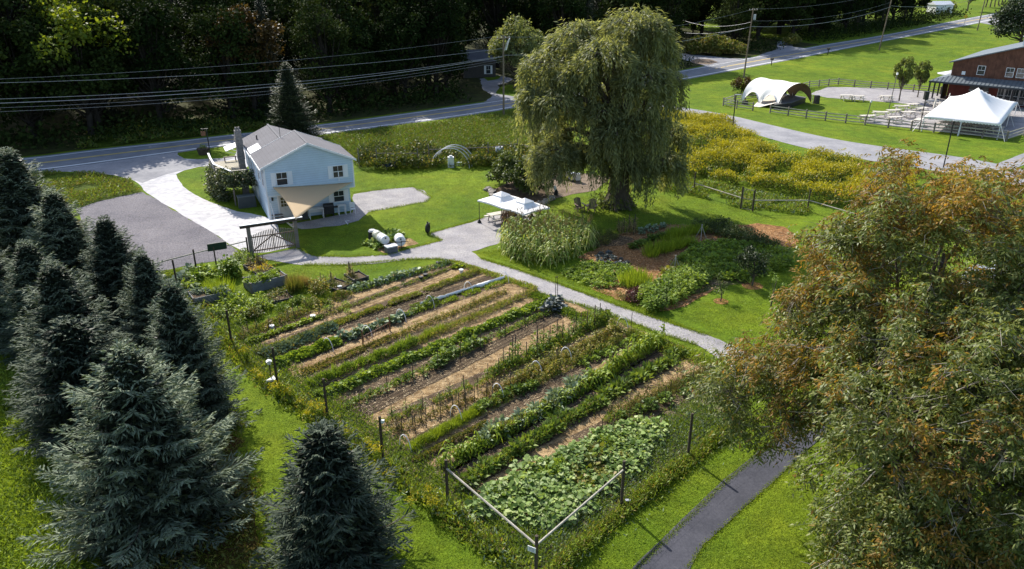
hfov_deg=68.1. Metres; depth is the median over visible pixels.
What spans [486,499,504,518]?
squash plant
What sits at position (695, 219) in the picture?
dahlia plant
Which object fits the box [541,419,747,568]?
fence line weeds
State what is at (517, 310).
bean plant
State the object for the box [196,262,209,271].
squash vine
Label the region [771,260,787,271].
bush plant
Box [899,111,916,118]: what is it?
picnic table
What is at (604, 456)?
squash plant
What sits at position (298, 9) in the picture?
forest tree
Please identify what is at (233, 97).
power line
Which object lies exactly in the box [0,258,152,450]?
blue spruce
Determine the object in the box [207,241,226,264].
sign
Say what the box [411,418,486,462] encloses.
herb row
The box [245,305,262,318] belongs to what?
flower bush
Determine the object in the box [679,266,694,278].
pole bean plant
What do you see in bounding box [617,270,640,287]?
fennel plant
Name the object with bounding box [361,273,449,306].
drip line
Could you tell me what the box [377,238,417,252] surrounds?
straw patch
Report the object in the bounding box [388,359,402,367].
bean plant
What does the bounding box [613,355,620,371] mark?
corn plant
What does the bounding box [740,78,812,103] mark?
stretch tent
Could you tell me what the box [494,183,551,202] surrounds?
mulch border
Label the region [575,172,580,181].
beehive
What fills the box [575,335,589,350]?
pepper plant
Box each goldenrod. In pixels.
[238,344,251,361]
[250,367,260,376]
[253,370,265,384]
[267,379,284,397]
[280,384,294,397]
[299,408,312,423]
[304,400,315,413]
[309,398,325,415]
[359,437,374,452]
[368,440,387,459]
[369,459,381,482]
[382,469,393,479]
[404,495,414,509]
[418,491,439,517]
[420,481,435,495]
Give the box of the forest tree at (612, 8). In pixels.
[591,0,642,15]
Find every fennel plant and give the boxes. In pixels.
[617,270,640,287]
[619,269,640,282]
[623,265,644,276]
[623,277,645,287]
[629,266,654,279]
[632,274,654,287]
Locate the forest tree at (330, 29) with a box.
[288,0,361,111]
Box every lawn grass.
[203,168,806,346]
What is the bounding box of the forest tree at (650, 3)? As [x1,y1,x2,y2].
[597,0,654,11]
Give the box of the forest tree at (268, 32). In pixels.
[201,3,285,118]
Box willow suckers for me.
[591,191,636,212]
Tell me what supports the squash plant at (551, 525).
on the garden ground at (549, 530)
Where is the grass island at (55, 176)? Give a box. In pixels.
[34,173,141,208]
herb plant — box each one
[234,251,242,258]
[241,250,253,258]
[599,237,608,244]
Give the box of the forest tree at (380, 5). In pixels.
[358,0,423,93]
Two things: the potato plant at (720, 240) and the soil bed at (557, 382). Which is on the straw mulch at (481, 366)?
the soil bed at (557, 382)
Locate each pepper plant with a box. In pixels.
[511,369,523,383]
[523,362,537,379]
[538,357,549,369]
[543,348,555,362]
[550,344,564,358]
[564,345,578,358]
[570,342,580,351]
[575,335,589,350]
[584,338,594,348]
[605,325,614,335]
[607,317,621,331]
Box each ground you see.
[0,0,1023,568]
[236,264,722,568]
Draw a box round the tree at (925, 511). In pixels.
[784,273,1023,568]
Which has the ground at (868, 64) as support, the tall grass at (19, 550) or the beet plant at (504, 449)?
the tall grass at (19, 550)
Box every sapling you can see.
[713,273,727,300]
[768,271,789,305]
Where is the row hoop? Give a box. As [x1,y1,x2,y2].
[399,434,411,451]
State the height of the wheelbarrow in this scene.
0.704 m
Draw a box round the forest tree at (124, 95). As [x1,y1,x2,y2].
[80,0,126,96]
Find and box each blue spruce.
[0,146,91,275]
[0,238,106,377]
[0,245,16,358]
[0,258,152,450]
[0,312,149,489]
[16,337,271,568]
[19,187,95,300]
[73,214,163,337]
[108,249,194,362]
[137,278,261,441]
[248,416,416,568]
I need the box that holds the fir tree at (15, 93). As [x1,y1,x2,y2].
[1,7,64,118]
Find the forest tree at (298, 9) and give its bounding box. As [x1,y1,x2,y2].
[287,0,343,89]
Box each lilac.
[485,149,522,183]
[501,155,547,193]
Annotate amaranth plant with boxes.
[624,289,634,297]
[626,293,637,302]
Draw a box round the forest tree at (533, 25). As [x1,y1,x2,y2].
[515,0,540,42]
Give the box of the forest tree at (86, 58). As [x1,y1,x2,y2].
[27,0,129,133]
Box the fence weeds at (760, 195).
[655,174,809,212]
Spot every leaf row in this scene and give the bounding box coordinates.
[256,321,338,358]
[271,336,346,366]
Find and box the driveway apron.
[32,152,231,182]
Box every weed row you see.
[253,268,480,352]
[625,366,708,410]
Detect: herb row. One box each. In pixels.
[299,334,391,371]
[409,282,490,306]
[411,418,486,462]
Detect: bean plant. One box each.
[329,382,342,392]
[337,379,356,390]
[344,375,360,386]
[356,367,372,378]
[383,363,390,368]
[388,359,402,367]
[397,351,414,363]
[409,350,422,357]
[426,342,438,349]
[468,328,477,336]
[479,322,489,330]
[502,313,512,318]
[510,307,522,314]
[520,308,531,315]
[578,358,589,366]
[588,354,600,360]
[592,347,601,355]
[600,349,610,356]
[605,345,616,351]
[618,342,626,346]
[635,290,648,301]
[638,278,654,293]
[640,292,661,311]
[643,284,661,297]
[652,295,667,310]
[653,273,663,282]
[654,289,667,300]
[656,275,671,293]
[656,282,669,299]
[662,273,676,283]
[663,291,678,306]
[667,281,679,292]
[668,270,683,281]
[668,279,679,287]
[668,288,680,301]
[670,266,683,275]
[675,276,688,290]
[678,263,691,272]
[678,286,688,300]
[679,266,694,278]
[679,272,689,280]
[681,281,693,295]
[683,277,697,291]
[688,262,703,271]
[689,271,707,288]
[694,263,713,279]
[699,270,711,283]
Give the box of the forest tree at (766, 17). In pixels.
[755,0,774,29]
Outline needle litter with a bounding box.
[7,220,259,568]
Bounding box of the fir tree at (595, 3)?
[591,0,605,17]
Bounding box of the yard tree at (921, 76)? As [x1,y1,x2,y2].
[913,60,932,96]
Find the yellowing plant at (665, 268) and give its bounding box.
[660,265,673,273]
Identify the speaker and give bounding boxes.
[813,95,819,103]
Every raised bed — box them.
[188,283,231,303]
[242,269,287,293]
[243,260,275,274]
[268,290,292,304]
[320,277,353,291]
[344,270,368,283]
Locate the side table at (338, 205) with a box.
[337,204,346,215]
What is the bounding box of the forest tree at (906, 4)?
[878,0,915,23]
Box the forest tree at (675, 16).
[638,0,687,42]
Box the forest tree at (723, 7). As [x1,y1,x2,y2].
[712,0,757,28]
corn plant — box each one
[436,443,453,469]
[442,437,456,460]
[451,442,462,460]
[458,443,471,459]
[468,442,477,455]
[471,430,480,441]
[489,421,503,445]
[495,221,504,249]
[500,227,510,252]
[502,223,514,256]
[504,226,517,255]
[508,227,524,261]
[511,225,523,257]
[516,230,528,258]
[517,232,528,264]
[519,227,534,258]
[521,239,532,264]
[524,415,528,428]
[526,406,531,420]
[528,236,538,261]
[530,226,540,259]
[533,236,543,262]
[536,234,548,263]
[536,241,547,266]
[537,223,545,254]
[540,224,552,246]
[542,238,556,269]
[545,231,556,264]
[545,236,556,262]
[552,234,561,257]
[553,229,560,261]
[555,230,567,263]
[556,234,567,265]
[558,386,568,402]
[559,229,573,260]
[560,228,571,259]
[566,388,574,402]
[569,217,580,245]
[569,224,582,259]
[569,233,580,256]
[571,237,583,257]
[574,229,584,255]
[577,222,585,247]
[579,223,587,250]
[582,217,595,251]
[582,378,590,390]
[583,367,593,385]
[586,216,599,245]
[588,374,597,387]
[599,370,613,384]
[603,365,611,380]
[606,345,616,365]
[613,347,624,361]
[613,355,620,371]
[620,345,631,365]
[628,338,639,353]
[628,345,638,361]
[642,336,651,354]
[643,333,653,350]
[651,335,663,350]
[658,321,666,335]
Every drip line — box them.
[338,278,489,324]
[348,277,487,319]
[360,316,563,419]
[360,320,549,415]
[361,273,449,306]
[361,311,555,407]
[361,316,551,410]
[457,349,664,465]
[459,355,662,470]
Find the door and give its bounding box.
[278,196,292,218]
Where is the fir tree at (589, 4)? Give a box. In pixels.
[584,0,598,32]
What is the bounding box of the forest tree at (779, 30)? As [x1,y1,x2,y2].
[776,0,812,33]
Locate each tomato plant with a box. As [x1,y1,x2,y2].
[387,406,398,422]
[401,398,411,411]
[417,396,427,412]
[436,391,444,402]
[444,382,455,396]
[459,375,469,392]
[473,378,480,388]
[481,363,492,383]
[494,358,502,372]
[500,347,508,365]
[505,347,513,366]
[507,336,521,365]
[508,334,523,356]
[521,342,533,362]
[529,329,543,358]
[530,325,544,353]
[536,325,551,351]
[544,325,556,343]
[544,332,552,349]
[550,319,562,337]
[556,320,566,343]
[565,327,574,339]
[566,317,580,334]
[569,312,583,331]
[576,312,585,329]
[584,311,591,330]
[586,305,600,327]
[593,303,603,318]
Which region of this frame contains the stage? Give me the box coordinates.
[754,94,805,108]
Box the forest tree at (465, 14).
[462,6,478,41]
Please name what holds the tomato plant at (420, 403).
on the straw mulch at (481, 366)
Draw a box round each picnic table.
[484,211,509,224]
[502,210,512,222]
[839,94,852,100]
[851,95,866,101]
[859,115,875,121]
[872,111,888,117]
[880,95,895,101]
[885,116,904,123]
[886,109,900,115]
[893,105,908,111]
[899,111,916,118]
[905,103,921,109]
[911,118,927,124]
[912,107,931,113]
[936,121,955,127]
[954,123,972,130]
[971,124,990,131]
[986,126,1007,133]
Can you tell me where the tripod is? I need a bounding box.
[696,224,705,239]
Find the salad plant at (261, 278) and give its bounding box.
[258,277,269,282]
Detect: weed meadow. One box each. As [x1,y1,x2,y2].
[318,108,561,167]
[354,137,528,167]
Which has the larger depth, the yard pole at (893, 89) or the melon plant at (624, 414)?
the yard pole at (893, 89)
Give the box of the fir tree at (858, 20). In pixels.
[849,0,867,30]
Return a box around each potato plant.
[561,270,571,274]
[574,270,585,275]
[577,277,590,284]
[578,273,590,277]
[580,263,591,270]
[585,259,597,265]
[586,270,597,276]
[588,263,597,269]
[589,281,601,287]
[593,270,603,277]
[595,259,603,264]
[598,268,608,273]
[601,264,611,268]
[603,277,613,282]
[603,282,613,289]
[604,271,614,277]
[673,255,688,261]
[682,259,694,266]
[684,246,697,252]
[692,247,706,253]
[703,255,717,261]
[709,263,719,268]
[711,254,722,260]
[715,238,727,243]
[717,270,733,279]
[719,262,731,268]
[722,265,738,272]
[723,253,736,259]
[723,270,740,280]
[728,243,739,249]
[735,270,746,279]
[736,268,751,277]
[739,276,750,282]
[755,244,768,248]
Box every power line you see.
[0,61,502,111]
[3,59,500,107]
[7,48,502,82]
[9,35,501,78]
[9,56,500,98]
[10,57,499,102]
[751,7,888,26]
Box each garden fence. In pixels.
[152,237,248,272]
[171,260,790,568]
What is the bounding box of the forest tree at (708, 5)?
[694,0,724,35]
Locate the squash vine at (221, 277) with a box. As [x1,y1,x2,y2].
[214,272,232,280]
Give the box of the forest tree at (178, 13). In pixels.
[103,0,188,113]
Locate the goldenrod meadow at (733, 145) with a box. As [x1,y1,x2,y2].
[661,109,919,203]
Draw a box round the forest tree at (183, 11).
[161,0,189,42]
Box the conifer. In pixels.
[263,61,326,137]
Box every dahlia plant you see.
[690,218,702,224]
[701,219,713,229]
[713,227,728,236]
[714,224,727,233]
[715,215,726,225]
[721,217,733,226]
[721,227,735,238]
[724,222,738,231]
[735,231,748,240]
[737,225,746,232]
[740,234,753,241]
[744,227,755,235]
[752,229,765,237]
[760,236,771,243]
[769,239,781,247]
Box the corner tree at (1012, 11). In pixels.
[987,0,1023,42]
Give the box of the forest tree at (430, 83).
[397,0,466,87]
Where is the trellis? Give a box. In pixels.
[361,316,390,344]
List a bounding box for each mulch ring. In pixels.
[713,298,727,303]
[742,282,762,289]
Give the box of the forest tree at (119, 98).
[88,4,125,112]
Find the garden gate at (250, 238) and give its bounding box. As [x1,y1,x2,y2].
[239,216,302,254]
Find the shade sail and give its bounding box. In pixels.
[273,182,351,219]
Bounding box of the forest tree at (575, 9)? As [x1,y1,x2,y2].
[534,0,592,46]
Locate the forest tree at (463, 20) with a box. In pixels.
[427,0,473,87]
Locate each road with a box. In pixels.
[23,14,993,171]
[649,104,1023,184]
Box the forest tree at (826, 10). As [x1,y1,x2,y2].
[799,0,840,35]
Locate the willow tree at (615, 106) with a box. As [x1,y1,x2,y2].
[509,2,693,211]
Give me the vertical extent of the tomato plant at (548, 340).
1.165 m
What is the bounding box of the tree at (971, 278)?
[948,261,1018,413]
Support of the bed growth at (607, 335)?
on the soil bed at (447, 419)
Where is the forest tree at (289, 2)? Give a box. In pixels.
[272,0,336,30]
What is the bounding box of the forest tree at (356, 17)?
[293,0,378,98]
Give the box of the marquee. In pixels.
[914,88,1021,141]
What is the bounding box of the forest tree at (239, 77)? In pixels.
[183,4,271,118]
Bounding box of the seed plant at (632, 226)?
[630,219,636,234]
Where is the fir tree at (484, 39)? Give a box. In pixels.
[475,9,492,48]
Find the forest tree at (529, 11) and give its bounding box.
[518,0,586,45]
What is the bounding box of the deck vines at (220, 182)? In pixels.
[200,163,256,201]
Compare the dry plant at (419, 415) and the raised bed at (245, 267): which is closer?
the dry plant at (419, 415)
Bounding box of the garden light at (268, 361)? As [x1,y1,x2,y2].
[266,359,271,377]
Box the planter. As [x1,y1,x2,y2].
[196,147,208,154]
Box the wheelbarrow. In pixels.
[379,162,396,168]
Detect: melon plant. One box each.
[615,409,627,418]
[632,403,648,413]
[642,396,659,410]
[656,391,674,403]
[679,387,691,395]
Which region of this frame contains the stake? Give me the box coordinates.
[555,276,557,295]
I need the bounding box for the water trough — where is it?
[384,243,397,253]
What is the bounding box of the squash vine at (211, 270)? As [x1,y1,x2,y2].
[204,266,217,276]
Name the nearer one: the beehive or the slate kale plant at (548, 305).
the slate kale plant at (548, 305)
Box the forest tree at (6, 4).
[0,0,61,129]
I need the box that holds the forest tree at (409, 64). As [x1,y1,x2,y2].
[368,18,421,97]
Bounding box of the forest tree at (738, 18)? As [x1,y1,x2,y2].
[713,0,765,39]
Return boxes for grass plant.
[616,395,623,407]
[642,380,649,392]
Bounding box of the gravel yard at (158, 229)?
[76,192,241,269]
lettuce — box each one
[253,335,261,340]
[259,333,269,338]
[268,329,276,335]
[294,320,302,325]
[300,317,310,323]
[454,262,462,267]
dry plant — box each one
[407,415,416,427]
[416,408,424,422]
[455,392,463,406]
[460,386,468,399]
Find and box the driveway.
[54,148,291,252]
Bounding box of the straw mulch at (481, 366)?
[236,263,709,492]
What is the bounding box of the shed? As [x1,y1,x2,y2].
[926,1,954,13]
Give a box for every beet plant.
[448,471,479,491]
[466,465,489,482]
[472,458,493,473]
[473,454,500,472]
[487,452,506,466]
[501,445,516,457]
[507,433,537,452]
[508,438,525,454]
[521,431,537,442]
[529,429,548,442]
[533,423,555,438]
[535,417,562,433]
[544,409,563,425]
[546,414,565,430]
[554,406,574,416]
[564,408,583,418]
[575,404,586,416]
[578,400,591,409]
[580,395,597,407]
[585,394,609,409]
[594,383,614,395]
[599,383,625,398]
[607,374,631,391]
[615,384,629,394]
[618,376,632,387]
[623,371,639,382]
[629,367,653,382]
[636,360,657,373]
[653,359,667,369]
[654,357,670,364]
[662,349,679,358]
[663,346,678,353]
[665,354,682,367]
[672,346,688,354]
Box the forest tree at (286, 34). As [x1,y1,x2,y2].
[228,0,305,97]
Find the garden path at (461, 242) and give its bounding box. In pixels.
[258,214,780,387]
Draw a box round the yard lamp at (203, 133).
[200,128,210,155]
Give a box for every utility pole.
[496,35,510,114]
[743,8,757,77]
[879,0,891,49]
[977,0,984,29]
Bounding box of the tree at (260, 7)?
[246,0,281,118]
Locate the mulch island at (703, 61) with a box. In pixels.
[690,59,716,63]
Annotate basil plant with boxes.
[627,242,638,248]
[633,240,641,246]
[637,238,646,244]
[647,233,657,241]
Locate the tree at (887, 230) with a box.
[680,139,1023,471]
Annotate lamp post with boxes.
[732,94,740,124]
[942,120,959,167]
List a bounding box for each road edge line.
[21,14,991,159]
[35,19,992,169]
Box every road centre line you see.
[25,17,988,164]
[31,18,982,163]
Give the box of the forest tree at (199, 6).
[179,0,256,107]
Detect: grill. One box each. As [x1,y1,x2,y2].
[301,211,308,219]
[323,202,337,216]
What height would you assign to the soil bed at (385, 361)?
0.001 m
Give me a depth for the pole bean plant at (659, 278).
50.54 m
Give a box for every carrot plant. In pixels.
[428,425,443,437]
[462,408,473,418]
[467,404,483,416]
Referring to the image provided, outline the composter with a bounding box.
[368,229,374,239]
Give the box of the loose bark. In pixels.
[578,224,793,309]
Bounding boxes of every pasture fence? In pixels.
[722,92,757,110]
[769,104,1023,140]
[804,78,947,93]
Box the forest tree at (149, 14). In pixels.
[105,0,200,127]
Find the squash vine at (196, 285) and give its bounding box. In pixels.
[182,280,199,290]
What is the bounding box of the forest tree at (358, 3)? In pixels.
[326,0,376,81]
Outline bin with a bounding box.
[236,193,256,208]
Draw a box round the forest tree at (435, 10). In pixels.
[399,0,467,96]
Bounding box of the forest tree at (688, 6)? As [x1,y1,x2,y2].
[652,0,704,30]
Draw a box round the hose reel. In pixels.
[425,221,429,232]
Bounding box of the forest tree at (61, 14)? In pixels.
[6,0,142,135]
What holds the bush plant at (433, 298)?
on the soil bed at (417, 314)
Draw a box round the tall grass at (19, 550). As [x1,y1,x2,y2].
[0,352,83,568]
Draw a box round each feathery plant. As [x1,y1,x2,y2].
[200,275,230,292]
[203,281,234,297]
[204,275,235,287]
[204,281,233,297]
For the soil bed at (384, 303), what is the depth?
48.14 m
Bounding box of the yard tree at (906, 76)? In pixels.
[893,56,917,100]
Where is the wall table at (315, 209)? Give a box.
[308,206,323,219]
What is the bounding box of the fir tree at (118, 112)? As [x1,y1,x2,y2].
[59,0,138,125]
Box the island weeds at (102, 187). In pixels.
[31,169,141,205]
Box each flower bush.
[207,303,224,314]
[208,307,222,317]
[215,309,229,318]
[216,292,238,304]
[221,296,242,312]
[222,295,240,309]
[227,291,245,302]
[231,303,250,318]
[232,292,250,307]
[233,313,245,322]
[238,297,252,306]
[245,302,258,312]
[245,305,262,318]
[248,298,262,307]
[248,305,264,318]
[252,291,264,299]
[255,297,273,309]
[263,291,280,301]
[274,301,289,310]
[279,285,297,296]
[287,298,298,304]
[290,295,301,302]
[292,294,305,300]
[307,278,324,296]
[309,279,320,293]
[312,301,325,313]
[316,278,329,294]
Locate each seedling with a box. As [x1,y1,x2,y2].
[366,387,377,398]
[376,385,385,393]
[401,370,413,381]
[417,367,427,376]
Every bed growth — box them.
[204,276,356,335]
[234,289,354,338]
[301,289,509,375]
[303,335,420,388]
[312,295,549,398]
[318,266,451,317]
[340,311,413,337]
[341,309,556,408]
[351,259,451,291]
[381,373,495,424]
[390,383,514,435]
[405,407,480,452]
[413,279,509,313]
[418,286,537,343]
[434,374,602,471]
[448,258,537,288]
[453,347,687,490]
[470,329,634,413]
[482,350,644,440]
[484,309,615,375]
[503,324,620,385]
[527,291,583,320]
[576,309,716,366]
[590,333,665,384]
[593,364,712,422]
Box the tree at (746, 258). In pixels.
[733,243,770,285]
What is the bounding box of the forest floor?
[0,24,818,156]
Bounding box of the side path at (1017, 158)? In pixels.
[992,153,1023,168]
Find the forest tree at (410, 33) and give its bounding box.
[368,4,433,100]
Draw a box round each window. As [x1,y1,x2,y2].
[275,171,288,185]
[332,165,343,177]
[333,190,344,202]
[486,65,490,73]
[969,86,988,93]
[976,65,985,74]
[997,89,1004,98]
[1003,89,1011,100]
[1005,68,1014,77]
[1012,90,1019,101]
[1015,68,1023,77]
[1018,91,1023,105]
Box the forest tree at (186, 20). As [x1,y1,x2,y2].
[172,0,253,97]
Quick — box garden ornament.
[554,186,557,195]
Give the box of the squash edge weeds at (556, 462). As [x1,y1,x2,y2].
[464,430,623,519]
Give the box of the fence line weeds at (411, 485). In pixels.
[164,271,540,568]
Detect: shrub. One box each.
[683,35,708,54]
[694,33,724,55]
[715,34,731,53]
[723,39,746,54]
[730,76,751,92]
[782,33,802,44]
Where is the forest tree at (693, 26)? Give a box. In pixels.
[685,0,706,36]
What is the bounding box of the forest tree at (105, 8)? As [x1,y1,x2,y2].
[92,0,178,99]
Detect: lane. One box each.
[480,75,513,101]
[680,53,742,65]
[758,41,803,55]
[980,16,998,24]
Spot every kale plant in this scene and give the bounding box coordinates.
[174,269,190,282]
[176,272,193,281]
[183,263,200,273]
[334,329,346,337]
[341,330,356,340]
[347,284,356,289]
[355,281,365,286]
[356,323,367,331]
[371,278,382,285]
[374,318,388,326]
[390,269,403,276]
[390,314,401,322]
[539,301,555,310]
[543,294,559,304]
[549,301,567,311]
[555,294,563,301]
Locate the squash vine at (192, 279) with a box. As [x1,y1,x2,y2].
[182,277,200,286]
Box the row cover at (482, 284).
[420,276,504,303]
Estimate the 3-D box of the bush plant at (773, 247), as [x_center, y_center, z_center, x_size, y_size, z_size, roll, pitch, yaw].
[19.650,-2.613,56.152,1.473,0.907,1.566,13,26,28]
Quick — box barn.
[928,36,1023,110]
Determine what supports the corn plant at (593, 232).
on the soil bed at (629, 239)
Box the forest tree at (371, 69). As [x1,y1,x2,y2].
[317,23,382,102]
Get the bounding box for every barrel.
[372,230,380,238]
[376,233,389,244]
[394,233,405,245]
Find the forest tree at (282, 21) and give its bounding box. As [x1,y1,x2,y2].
[271,0,294,49]
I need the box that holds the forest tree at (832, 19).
[801,0,841,33]
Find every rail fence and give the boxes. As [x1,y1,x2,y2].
[357,139,528,167]
[657,173,857,218]
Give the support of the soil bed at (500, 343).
on the straw mulch at (481, 366)
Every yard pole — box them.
[889,73,897,107]
[918,91,929,131]
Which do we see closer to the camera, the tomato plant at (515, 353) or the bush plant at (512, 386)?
the bush plant at (512, 386)
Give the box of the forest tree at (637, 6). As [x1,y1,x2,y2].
[603,0,663,17]
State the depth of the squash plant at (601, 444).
33.61 m
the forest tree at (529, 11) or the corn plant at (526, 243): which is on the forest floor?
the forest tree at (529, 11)
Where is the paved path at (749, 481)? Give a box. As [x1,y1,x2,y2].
[632,399,845,568]
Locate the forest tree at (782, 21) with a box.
[760,3,787,35]
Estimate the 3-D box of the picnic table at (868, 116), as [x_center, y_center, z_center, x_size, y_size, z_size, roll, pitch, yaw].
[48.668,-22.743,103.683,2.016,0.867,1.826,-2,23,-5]
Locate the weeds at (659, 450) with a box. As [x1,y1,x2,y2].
[470,393,741,568]
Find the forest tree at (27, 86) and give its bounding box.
[0,17,68,140]
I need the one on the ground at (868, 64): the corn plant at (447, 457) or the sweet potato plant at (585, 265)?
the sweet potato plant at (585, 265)
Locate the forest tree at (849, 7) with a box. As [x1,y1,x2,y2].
[835,0,873,33]
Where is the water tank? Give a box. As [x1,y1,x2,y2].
[448,155,453,167]
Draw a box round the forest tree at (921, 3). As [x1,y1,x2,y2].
[898,0,932,19]
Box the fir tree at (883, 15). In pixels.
[868,0,892,26]
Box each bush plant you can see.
[408,307,417,312]
[421,300,430,308]
[424,295,438,304]
[471,400,487,413]
[478,397,493,407]
[490,396,500,406]
[492,389,505,400]
[502,389,511,397]
[504,384,521,395]
[514,382,527,395]
[523,382,533,391]
[526,378,539,390]
[533,371,544,384]
[544,365,554,375]
[548,360,559,371]
[556,358,565,372]
[621,326,629,337]
[766,256,784,269]
[771,242,785,250]
[771,247,790,259]
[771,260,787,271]
[772,252,793,269]
[776,246,794,255]
[780,252,794,264]
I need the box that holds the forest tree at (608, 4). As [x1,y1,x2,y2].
[585,0,643,61]
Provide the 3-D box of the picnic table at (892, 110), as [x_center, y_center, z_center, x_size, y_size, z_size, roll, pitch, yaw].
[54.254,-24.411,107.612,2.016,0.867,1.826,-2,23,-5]
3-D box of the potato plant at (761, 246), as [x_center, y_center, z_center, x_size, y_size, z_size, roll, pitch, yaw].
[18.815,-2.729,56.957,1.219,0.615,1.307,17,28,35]
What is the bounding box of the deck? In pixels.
[207,153,249,205]
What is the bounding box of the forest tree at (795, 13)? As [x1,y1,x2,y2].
[777,0,816,33]
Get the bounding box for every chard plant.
[425,357,445,368]
[431,346,453,360]
[433,354,447,363]
[445,348,457,359]
[449,345,461,355]
[458,341,471,353]
[462,334,483,346]
[463,339,475,350]
[477,429,490,438]
[478,418,498,434]
[480,433,492,443]
[491,420,510,437]
[492,413,508,425]
[509,406,535,423]
[509,411,525,421]
[516,417,525,429]
[526,400,546,413]
[533,407,542,421]
[536,399,558,413]
[542,394,563,408]
[545,386,570,401]
[547,387,561,396]
[558,386,573,396]
[560,380,583,394]
[562,374,584,385]
[578,373,589,382]
[579,366,596,374]
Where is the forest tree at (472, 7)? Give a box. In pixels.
[459,0,485,47]
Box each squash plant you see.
[463,493,494,519]
[477,480,507,499]
[477,492,496,507]
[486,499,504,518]
[487,476,518,497]
[491,486,523,509]
[500,467,527,485]
[502,513,517,523]
[503,497,536,524]
[504,475,531,499]
[505,458,539,478]
[507,485,529,499]
[513,470,541,490]
[513,505,538,525]
[515,490,537,508]
[522,454,547,470]
[525,479,548,500]
[527,513,546,529]
[529,472,549,485]
[529,486,557,506]
[531,505,541,517]
[534,476,560,498]
[535,505,561,529]
[536,499,561,516]
[541,455,549,463]
[542,460,566,479]
[544,481,568,498]
[545,500,578,529]
[548,451,565,462]
[551,495,583,516]
[552,447,571,459]
[553,459,570,472]
[557,474,575,490]
[558,440,581,455]
[559,483,575,494]
[562,467,576,483]
[563,454,587,472]
[563,493,578,504]
[565,462,583,480]
[568,446,591,467]
[568,489,599,513]
[570,486,582,501]
[571,473,592,483]
[572,480,586,488]
[576,442,591,450]
[577,436,593,447]
[578,450,608,464]
[580,462,598,472]
[580,484,599,500]
[582,468,597,479]
[587,428,606,440]
[587,437,616,454]
[588,444,612,463]
[591,434,607,444]
[592,466,606,473]
[592,473,620,495]
[595,424,615,438]
[601,470,621,484]
[602,448,618,462]
[603,434,619,446]
[605,464,619,475]
[606,424,622,433]
[606,443,623,453]
[606,453,628,470]
[609,428,629,441]
[610,438,629,451]
[615,419,631,433]
[616,457,643,478]
[623,449,640,459]
[624,428,635,437]
[624,436,645,451]
[626,414,652,429]
[626,449,651,468]
[630,432,645,439]
[635,443,653,456]
[636,427,647,436]
[639,421,668,441]
[642,416,668,431]
[642,429,665,444]
[645,440,658,447]
[656,428,670,436]
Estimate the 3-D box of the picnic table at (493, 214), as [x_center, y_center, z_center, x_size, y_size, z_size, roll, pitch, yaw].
[-1.186,-5.631,63.490,1.800,0.769,1.630,-13,26,-29]
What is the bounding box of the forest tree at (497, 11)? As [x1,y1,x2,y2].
[464,0,527,67]
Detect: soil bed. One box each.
[252,266,451,344]
[255,273,480,348]
[285,286,490,366]
[300,292,531,380]
[313,308,537,389]
[329,275,500,333]
[336,309,557,404]
[348,310,569,418]
[386,320,610,420]
[406,327,626,445]
[409,337,638,465]
[437,345,662,473]
[444,348,667,479]
[454,357,686,490]
[570,382,703,446]
[583,234,633,246]
[690,244,746,293]
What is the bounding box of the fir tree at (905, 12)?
[898,0,915,23]
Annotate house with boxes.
[223,124,356,225]
[461,49,495,77]
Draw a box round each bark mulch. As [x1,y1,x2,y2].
[579,225,767,310]
[738,223,798,246]
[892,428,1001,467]
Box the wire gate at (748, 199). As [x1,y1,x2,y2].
[741,189,753,209]
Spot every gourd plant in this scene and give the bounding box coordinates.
[366,237,377,246]
[372,242,383,249]
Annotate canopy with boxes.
[477,191,520,222]
[500,198,549,229]
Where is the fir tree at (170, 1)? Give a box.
[166,0,198,93]
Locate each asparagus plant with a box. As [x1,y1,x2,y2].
[640,242,660,258]
[643,242,665,255]
[647,236,668,252]
[656,235,673,250]
[657,240,675,253]
[661,240,675,250]
[665,227,684,239]
[665,242,684,251]
[667,227,687,238]
[668,232,688,247]
[670,225,691,236]
[673,239,685,249]
[674,224,693,235]
[681,222,698,231]
[684,234,697,245]
[689,222,707,233]
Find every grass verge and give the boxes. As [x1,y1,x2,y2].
[483,75,500,80]
[496,85,520,95]
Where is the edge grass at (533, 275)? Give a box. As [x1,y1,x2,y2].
[161,186,810,568]
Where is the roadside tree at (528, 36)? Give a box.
[485,12,545,87]
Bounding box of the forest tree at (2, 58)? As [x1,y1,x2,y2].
[0,22,18,117]
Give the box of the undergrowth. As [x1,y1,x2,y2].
[0,5,971,153]
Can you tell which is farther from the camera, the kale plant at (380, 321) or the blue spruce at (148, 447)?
the kale plant at (380, 321)
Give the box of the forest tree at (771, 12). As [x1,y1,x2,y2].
[748,0,792,39]
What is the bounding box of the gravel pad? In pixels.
[291,187,427,228]
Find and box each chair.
[349,202,355,213]
[574,197,585,211]
[586,198,596,213]
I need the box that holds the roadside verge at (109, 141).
[87,119,275,147]
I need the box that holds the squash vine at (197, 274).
[187,267,206,280]
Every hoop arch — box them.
[433,148,469,167]
[435,146,471,165]
[439,144,474,163]
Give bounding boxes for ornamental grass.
[284,276,299,293]
[285,277,301,291]
[294,275,303,290]
[299,273,311,287]
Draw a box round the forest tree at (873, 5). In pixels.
[842,0,885,19]
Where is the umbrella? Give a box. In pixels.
[938,70,951,74]
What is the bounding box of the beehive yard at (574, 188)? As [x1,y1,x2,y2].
[488,173,608,197]
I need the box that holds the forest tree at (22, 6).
[2,0,35,101]

